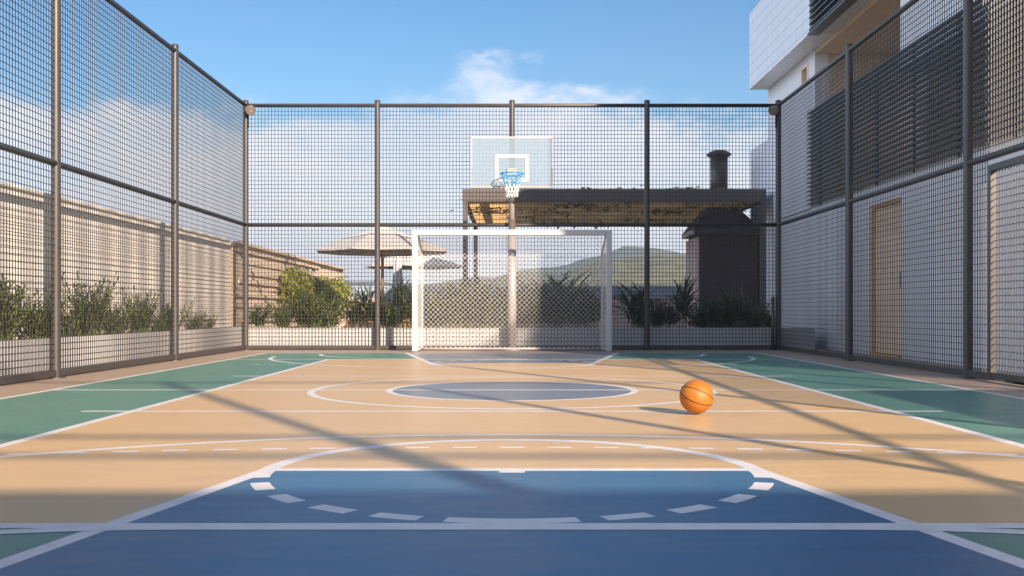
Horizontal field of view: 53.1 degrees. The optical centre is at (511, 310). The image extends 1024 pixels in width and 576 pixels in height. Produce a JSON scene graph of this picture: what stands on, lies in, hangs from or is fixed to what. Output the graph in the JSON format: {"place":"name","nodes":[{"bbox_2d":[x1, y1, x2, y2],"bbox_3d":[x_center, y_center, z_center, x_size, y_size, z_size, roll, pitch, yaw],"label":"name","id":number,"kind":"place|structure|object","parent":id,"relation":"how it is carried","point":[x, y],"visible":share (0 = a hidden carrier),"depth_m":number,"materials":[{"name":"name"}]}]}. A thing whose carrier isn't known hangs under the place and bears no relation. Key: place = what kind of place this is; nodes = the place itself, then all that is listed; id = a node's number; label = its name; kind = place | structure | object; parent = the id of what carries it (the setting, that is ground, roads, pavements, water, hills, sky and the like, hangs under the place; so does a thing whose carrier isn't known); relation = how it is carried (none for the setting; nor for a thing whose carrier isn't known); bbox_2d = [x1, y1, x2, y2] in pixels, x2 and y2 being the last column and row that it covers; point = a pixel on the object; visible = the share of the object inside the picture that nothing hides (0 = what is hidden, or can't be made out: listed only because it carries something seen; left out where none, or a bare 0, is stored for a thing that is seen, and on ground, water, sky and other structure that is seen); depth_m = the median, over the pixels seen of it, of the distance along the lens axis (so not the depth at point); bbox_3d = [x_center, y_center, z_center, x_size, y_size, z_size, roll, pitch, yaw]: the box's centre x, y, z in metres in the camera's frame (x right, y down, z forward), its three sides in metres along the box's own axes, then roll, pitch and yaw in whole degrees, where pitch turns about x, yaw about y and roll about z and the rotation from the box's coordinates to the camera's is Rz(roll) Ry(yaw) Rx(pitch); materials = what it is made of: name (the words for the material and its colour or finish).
{"place":"outdoors","nodes":[
{"label":"outdoors","id":0,"kind":"place"},
{"bbox_2d":[0,0,767,283],"label":"sky","id":1,"kind":"structure","parent":0,"point":[262,51],"materials":[{"name":"blue"}]},
{"bbox_2d":[365,255,462,270],"bbox_3d":[-2.710,-0.560,28.300,2.525,2.380,2.525,0,0,28],"label":"parasol","id":2,"kind":"object","parent":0,"point":[390,263],"visible":0.29,"depth_m":27.66,"materials":[{"name":"beige fabric"}]},
{"bbox_2d":[0,359,1023,522],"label":"court tan field","id":3,"kind":"structure","parent":0,"point":[107,485],"depth_m":4.97,"materials":[{"name":"paint"}]},
{"bbox_2d":[393,382,630,399],"bbox_3d":[0.000,0.629,8.145,1.940,0.001,1.940,0,0,0],"label":"court center spot","id":4,"kind":"object","parent":3,"relation":"on","point":[511,390],"visible":1,"depth_m":8.09,"materials":[{"name":"paint"}]},
{"bbox_2d":[679,380,713,413],"bbox_3d":[1.117,0.520,6.201,0.205,0.207,0.207,0,0,0],"label":"basketball","id":5,"kind":"object","parent":3,"relation":"on","point":[696,396],"visible":1,"depth_m":6.13,"materials":[{"name":"orange rubber"}]},
{"bbox_2d":[0,353,1023,558],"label":"court green field","id":6,"kind":"structure","parent":0,"point":[29,415],"depth_m":7.61,"materials":[{"name":"paint"}]},
{"bbox_2d":[0,471,1023,575],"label":"court key area","id":7,"kind":"object","parent":6,"relation":"on","point":[442,496],"visible":1,"depth_m":2.84,"materials":[{"name":"blue paint"}]},
{"bbox_2d":[0,353,1023,567],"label":"court lines","id":8,"kind":"object","parent":6,"relation":"on","point":[122,523],"visible":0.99,"depth_m":3.38,"materials":[{"name":"white paint"}]},
{"bbox_2d":[410,353,613,362],"bbox_3d":[0.000,0.629,13.760,3.161,0.001,3.060,0,0,0],"label":"court key area","id":9,"kind":"object","parent":6,"relation":"on","point":[493,357],"visible":1,"depth_m":13.80,"materials":[{"name":"paint"}]},
{"bbox_2d":[0,350,1023,397],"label":"court surround","id":10,"kind":"object","parent":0,"point":[33,386],"visible":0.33,"depth_m":11.18,"materials":[{"name":"beige concrete"}]},
{"bbox_2d":[0,0,250,384],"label":"wire fence","id":11,"kind":"object","parent":10,"relation":"on","point":[57,166],"visible":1,"depth_m":11.52,"materials":[{"name":"grey metal"}]},
{"bbox_2d":[245,105,255,127],"bbox_3d":[-4.169,-3.110,16.373,0.163,0.341,0.182,0,0,0],"label":"floodlight","id":12,"kind":"object","parent":11,"relation":"attached to","point":[250,109],"visible":1,"depth_m":16.32,"materials":[{"name":"brown metal"}]},
{"bbox_2d":[247,100,776,349],"bbox_3d":[0.000,-1.381,16.460,8.560,4.022,0.171,0,0,0],"label":"wire fence","id":13,"kind":"object","parent":10,"relation":"on","point":[512,105],"visible":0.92,"depth_m":16.46,"materials":[{"name":"grey metal"}]},
{"bbox_2d":[412,230,611,351],"bbox_3d":[0.000,-0.307,15.939,3.054,1.859,0.642,0,0,0],"label":"futsal goal","id":14,"kind":"object","parent":10,"relation":"on","point":[416,234],"visible":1,"depth_m":16.17,"materials":[{"name":"white metal"}]},
{"bbox_2d":[471,137,552,350],"bbox_3d":[-0.011,-1.034,15.882,0.943,3.327,0.939,0,0,-44],"label":"basketball hoop","id":15,"kind":"object","parent":10,"relation":"on","point":[511,175],"visible":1,"depth_m":15.88,"materials":[{"name":"grey metal"}]},
{"bbox_2d":[771,0,1023,382],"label":"wire fence","id":16,"kind":"object","parent":10,"relation":"on","point":[806,89],"visible":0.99,"depth_m":11.36,"materials":[{"name":"grey metal"}]},
{"bbox_2d":[768,105,778,127],"bbox_3d":[4.169,-3.110,16.373,0.163,0.341,0.182,0,0,0],"label":"floodlight","id":17,"kind":"object","parent":16,"relation":"attached to","point":[773,109],"visible":1,"depth_m":16.32,"materials":[{"name":"grey metal"}]},
{"bbox_2d":[2,348,1023,384],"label":"paving","id":18,"kind":"structure","parent":0,"point":[925,362],"depth_m":11.87,"materials":[{"name":"concrete"}]},
{"bbox_2d":[0,181,225,339],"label":"garden wall","id":19,"kind":"structure","parent":18,"relation":"on","point":[103,260],"depth_m":11.64,"materials":[{"name":"beige paint"}]},
{"bbox_2d":[0,327,239,376],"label":"planter","id":20,"kind":"object","parent":18,"relation":"on","point":[107,338],"visible":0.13,"depth_m":10.77,"materials":[{"name":"white paint"}]},
{"bbox_2d":[0,270,50,339],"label":"planter shrub","id":21,"kind":"object","parent":20,"relation":"in","point":[1,313],"visible":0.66,"depth_m":9.19,"materials":[{"name":"green plant"}]},
{"bbox_2d":[5,289,71,338],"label":"planter shrub","id":22,"kind":"object","parent":20,"relation":"in","point":[37,318],"visible":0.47,"depth_m":9.73,"materials":[{"name":"green plant"}]},
{"bbox_2d":[42,306,91,335],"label":"planter shrub","id":23,"kind":"object","parent":20,"relation":"in","point":[69,326],"visible":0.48,"depth_m":10.41,"materials":[{"name":"green plant"}]},
{"bbox_2d":[61,270,121,335],"bbox_3d":[-4.517,-0.069,10.953,0.497,0.743,1.315,0,0,0],"label":"planter shrub","id":24,"kind":"object","parent":20,"relation":"in","point":[104,303],"visible":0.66,"depth_m":11.00,"materials":[{"name":"green plant"}]},
{"bbox_2d":[78,293,139,333],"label":"planter shrub","id":25,"kind":"object","parent":20,"relation":"in","point":[111,325],"visible":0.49,"depth_m":11.66,"materials":[{"name":"green plant"}]},
{"bbox_2d":[121,285,161,331],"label":"planter shrub","id":26,"kind":"object","parent":20,"relation":"in","point":[142,312],"visible":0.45,"depth_m":12.47,"materials":[{"name":"green plant"}]},
{"bbox_2d":[149,311,170,330],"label":"planter shrub","id":27,"kind":"object","parent":20,"relation":"in","point":[158,321],"visible":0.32,"depth_m":13.16,"materials":[{"name":"green plant"}]},
{"bbox_2d":[155,298,194,329],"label":"planter shrub","id":28,"kind":"object","parent":20,"relation":"in","point":[170,315],"visible":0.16,"depth_m":13.66,"materials":[{"name":"green plant"}]},
{"bbox_2d":[184,308,211,328],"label":"planter shrub","id":29,"kind":"object","parent":20,"relation":"on","point":[194,321],"visible":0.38,"depth_m":14.63,"materials":[{"name":"green plant"}]},
{"bbox_2d":[206,315,211,327],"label":"planter shrub","id":30,"kind":"object","parent":20,"relation":"in","point":[208,325],"visible":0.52,"depth_m":15.34,"materials":[{"name":"green plant"}]},
{"bbox_2d":[236,241,346,327],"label":"clad wall","id":31,"kind":"structure","parent":18,"relation":"on","point":[286,263],"depth_m":19.51,"materials":[{"name":"beige wood"}]},
{"bbox_2d":[278,265,352,311],"bbox_3d":[-4.273,-0.426,23.038,0.613,0.951,6.752,0,0,0],"label":"climbing plant","id":32,"kind":"object","parent":31,"relation":"attached to","point":[336,286],"visible":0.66,"depth_m":21.12,"materials":[{"name":"green plant"}]},
{"bbox_2d":[346,302,372,327],"bbox_3d":[-2.892,0.230,19.788,0.496,0.800,0.470,0,0,-34],"label":"wooden chair","id":33,"kind":"object","parent":18,"relation":"on","point":[347,325],"visible":0.07,"depth_m":19.82,"materials":[{"name":"brown wood"}]},
{"bbox_2d":[316,227,445,327],"bbox_3d":[-2.655,-0.565,21.000,2.693,2.390,2.693,0,0,0],"label":"parasol","id":34,"kind":"object","parent":18,"relation":"on","point":[366,242],"visible":0.6,"depth_m":20.41,"materials":[{"name":"beige fabric"}]},
{"bbox_2d":[380,302,411,327],"bbox_3d":[-2.112,0.230,18.913,0.496,0.800,0.470,0,0,31],"label":"wooden chair","id":35,"kind":"object","parent":18,"relation":"on","point":[394,325],"visible":0.06,"depth_m":18.80,"materials":[{"name":"brown wood"}]},
{"bbox_2d":[390,256,403,327],"bbox_3d":[-2.740,-0.430,24.500,0.500,2.120,0.500,0,0,0],"label":"closed parasol","id":36,"kind":"object","parent":18,"relation":"on","point":[399,266],"visible":0.29,"depth_m":24.44,"materials":[{"name":"white fabric"}]},
{"bbox_2d":[337,286,684,327],"bbox_3d":[0.150,0.035,27.075,9.500,1.390,0.250,0,0,0],"label":"terrace guard","id":37,"kind":"object","parent":18,"relation":"on","point":[664,290],"visible":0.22,"depth_m":26.95,"materials":[{"name":"clear glass"}]},
{"bbox_2d":[249,328,814,349],"bbox_3d":[0.105,0.454,17.073,9.590,0.352,1.015,0,0,0],"label":"planter","id":38,"kind":"object","parent":18,"relation":"on","point":[569,332],"visible":0.44,"depth_m":16.57,"materials":[{"name":"white paint"}]},
{"bbox_2d":[249,302,272,327],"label":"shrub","id":39,"kind":"object","parent":38,"relation":"on","point":[256,316],"visible":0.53,"depth_m":16.95,"materials":[{"name":"green plant"}]},
{"bbox_2d":[265,300,300,327],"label":"planter shrub","id":40,"kind":"object","parent":38,"relation":"on","point":[284,310],"visible":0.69,"depth_m":16.93,"materials":[{"name":"green plant"}]},
{"bbox_2d":[284,285,329,327],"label":"planter shrub","id":41,"kind":"object","parent":38,"relation":"on","point":[304,325],"visible":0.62,"depth_m":17.04,"materials":[{"name":"green plant"}]},
{"bbox_2d":[294,289,360,327],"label":"planter shrub","id":42,"kind":"object","parent":38,"relation":"on","point":[335,309],"visible":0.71,"depth_m":16.88,"materials":[{"name":"green plant"}]},
{"bbox_2d":[342,296,369,327],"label":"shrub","id":43,"kind":"object","parent":38,"relation":"on","point":[355,310],"visible":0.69,"depth_m":16.94,"materials":[{"name":"green plant"}]},
{"bbox_2d":[340,279,394,327],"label":"strap leaf plant","id":44,"kind":"object","parent":38,"relation":"on","point":[366,306],"visible":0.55,"depth_m":17.06,"materials":[{"name":"green plant"}]},
{"bbox_2d":[369,301,407,327],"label":"strap leaf plant","id":45,"kind":"object","parent":38,"relation":"on","point":[391,308],"visible":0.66,"depth_m":16.94,"materials":[{"name":"green plant"}]},
{"bbox_2d":[372,278,428,327],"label":"strap leaf plant","id":46,"kind":"object","parent":38,"relation":"on","point":[400,289],"visible":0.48,"depth_m":17.11,"materials":[{"name":"green plant"}]},
{"bbox_2d":[398,289,468,327],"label":"planter shrub","id":47,"kind":"object","parent":38,"relation":"on","point":[432,308],"visible":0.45,"depth_m":16.90,"materials":[{"name":"green plant"}]},
{"bbox_2d":[404,282,482,327],"bbox_3d":[-1.121,-0.078,16.831,0.762,0.802,1.529,0,0,36],"label":"planter shrub","id":48,"kind":"object","parent":38,"relation":"on","point":[442,316],"visible":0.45,"depth_m":16.88,"materials":[{"name":"green plant"}]},
{"bbox_2d":[440,276,518,327],"bbox_3d":[-0.447,-0.133,16.956,1.739,0.912,0.866,0,0,36],"label":"planter shrub","id":49,"kind":"object","parent":38,"relation":"on","point":[472,302],"visible":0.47,"depth_m":16.96,"materials":[{"name":"green plant"}]},
{"bbox_2d":[455,282,527,327],"bbox_3d":[-0.224,-0.072,17.025,1.034,0.791,1.290,0,0,23],"label":"planter shrub","id":50,"kind":"object","parent":38,"relation":"on","point":[494,310],"visible":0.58,"depth_m":16.84,"materials":[{"name":"green plant"}]},
{"bbox_2d":[474,282,556,327],"bbox_3d":[0.037,-0.078,17.005,1.529,0.802,0.762,0,0,11],"label":"planter shrub","id":51,"kind":"object","parent":38,"relation":"in","point":[529,310],"visible":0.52,"depth_m":16.90,"materials":[{"name":"green plant"}]},
{"bbox_2d":[507,274,550,327],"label":"strap leaf plant","id":52,"kind":"object","parent":38,"relation":"on","point":[519,285],"visible":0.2,"depth_m":17.12,"materials":[{"name":"green plant"}]},
{"bbox_2d":[523,283,556,327],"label":"strap leaf plant","id":53,"kind":"object","parent":38,"relation":"on","point":[542,308],"visible":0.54,"depth_m":16.96,"materials":[{"name":"green plant"}]},
{"bbox_2d":[541,290,568,327],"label":"planter shrub","id":54,"kind":"object","parent":38,"relation":"on","point":[556,324],"visible":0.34,"depth_m":17.06,"materials":[{"name":"green plant"}]},
{"bbox_2d":[527,270,599,327],"bbox_3d":[0.873,-0.231,17.026,1.339,1.108,0.820,0,0,8],"label":"strap leaf plant","id":55,"kind":"object","parent":38,"relation":"on","point":[559,290],"visible":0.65,"depth_m":16.95,"materials":[{"name":"green plant"}]},
{"bbox_2d":[555,285,613,327],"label":"planter shrub","id":56,"kind":"object","parent":38,"relation":"on","point":[588,316],"visible":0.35,"depth_m":17.11,"materials":[{"name":"green plant"}]},
{"bbox_2d":[570,284,622,327],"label":"strap leaf plant","id":57,"kind":"object","parent":38,"relation":"on","point":[591,307],"visible":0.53,"depth_m":17.04,"materials":[{"name":"green plant"}]},
{"bbox_2d":[612,279,665,327],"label":"strap leaf plant","id":58,"kind":"object","parent":38,"relation":"on","point":[638,305],"visible":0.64,"depth_m":16.98,"materials":[{"name":"green plant"}]},
{"bbox_2d":[620,298,665,327],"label":"planter shrub","id":59,"kind":"object","parent":38,"relation":"on","point":[642,324],"visible":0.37,"depth_m":17.10,"materials":[{"name":"green plant"}]},
{"bbox_2d":[641,297,668,327],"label":"planter shrub","id":60,"kind":"object","parent":38,"relation":"on","point":[655,325],"visible":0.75,"depth_m":16.98,"materials":[{"name":"green plant"}]},
{"bbox_2d":[651,302,681,327],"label":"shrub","id":61,"kind":"object","parent":38,"relation":"on","point":[671,320],"visible":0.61,"depth_m":17.16,"materials":[{"name":"green plant"}]},
{"bbox_2d":[666,273,700,327],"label":"strap leaf plant","id":62,"kind":"object","parent":38,"relation":"on","point":[685,302],"visible":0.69,"depth_m":16.98,"materials":[{"name":"green plant"}]},
{"bbox_2d":[681,301,717,327],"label":"planter shrub","id":63,"kind":"object","parent":38,"relation":"on","point":[695,316],"visible":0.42,"depth_m":17.13,"materials":[{"name":"green plant"}]},
{"bbox_2d":[690,292,734,327],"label":"strap leaf plant","id":64,"kind":"object","parent":38,"relation":"on","point":[707,312],"visible":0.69,"depth_m":17.02,"materials":[{"name":"green plant"}]},
{"bbox_2d":[693,294,747,327],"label":"planter shrub","id":65,"kind":"object","parent":38,"relation":"on","point":[725,325],"visible":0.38,"depth_m":17.14,"materials":[{"name":"green plant"}]},
{"bbox_2d":[716,283,757,327],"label":"strap leaf plant","id":66,"kind":"object","parent":38,"relation":"on","point":[737,308],"visible":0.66,"depth_m":16.98,"materials":[{"name":"green plant"}]},
{"bbox_2d":[739,297,770,327],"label":"planter shrub","id":67,"kind":"object","parent":38,"relation":"on","point":[755,325],"visible":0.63,"depth_m":17.05,"materials":[{"name":"green plant"}]},
{"bbox_2d":[755,307,770,327],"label":"planter shrub","id":68,"kind":"object","parent":38,"relation":"on","point":[767,325],"visible":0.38,"depth_m":16.94,"materials":[{"name":"green plant"}]},
{"bbox_2d":[462,189,765,327],"bbox_3d":[2.000,-0.875,22.950,5.940,3.010,5.900,0,0,0],"label":"pergola","id":69,"kind":"object","parent":18,"relation":"on","point":[579,198],"visible":0.53,"depth_m":20.00,"materials":[{"name":"brown wood"}]},
{"bbox_2d":[451,185,746,228],"bbox_3d":[1.892,-2.281,22.899,6.415,0.531,6.097,0,0,0],"label":"climbing vine","id":70,"kind":"object","parent":69,"relation":"on","point":[637,221],"visible":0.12,"depth_m":21.54,"materials":[{"name":"green plant"}]},
{"bbox_2d":[683,150,759,327],"bbox_3d":[4.410,-1.387,21.690,1.380,4.035,1.520,0,0,0],"label":"brick barbecue","id":71,"kind":"object","parent":18,"relation":"on","point":[737,244],"visible":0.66,"depth_m":21.00,"materials":[{"name":"paint"}]},
{"bbox_2d":[346,246,685,285],"bbox_3d":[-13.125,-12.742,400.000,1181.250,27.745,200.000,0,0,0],"label":"mountains","id":72,"kind":"structure","parent":0,"point":[578,264],"depth_m":386.88,"materials":[{"name":"green"}]},
{"bbox_2d":[384,255,685,294],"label":"hills","id":73,"kind":"structure","parent":0,"point":[654,265],"depth_m":166.12,"materials":[{"name":"green plant"}]},
{"bbox_2d":[749,0,1023,372],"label":"apartment building","id":74,"kind":"structure","parent":0,"point":[794,45],"depth_m":14.20,"materials":[{"name":"white paint"}]},
{"bbox_2d":[801,63,808,84],"bbox_3d":[5.547,-4.410,19.200,0.145,0.360,0.440,0,0,0],"label":"window","id":75,"kind":"structure","parent":74,"relation":"in","point":[805,69],"depth_m":19.37,"materials":[{"name":"white glass"}]},
{"bbox_2d":[870,198,900,357],"bbox_3d":[5.240,-0.440,14.150,0.220,2.140,1.200,0,0,0],"label":"door","id":76,"kind":"structure","parent":74,"relation":"in","point":[898,198],"depth_m":14.27,"materials":[{"name":"brown wood"}]}
]}

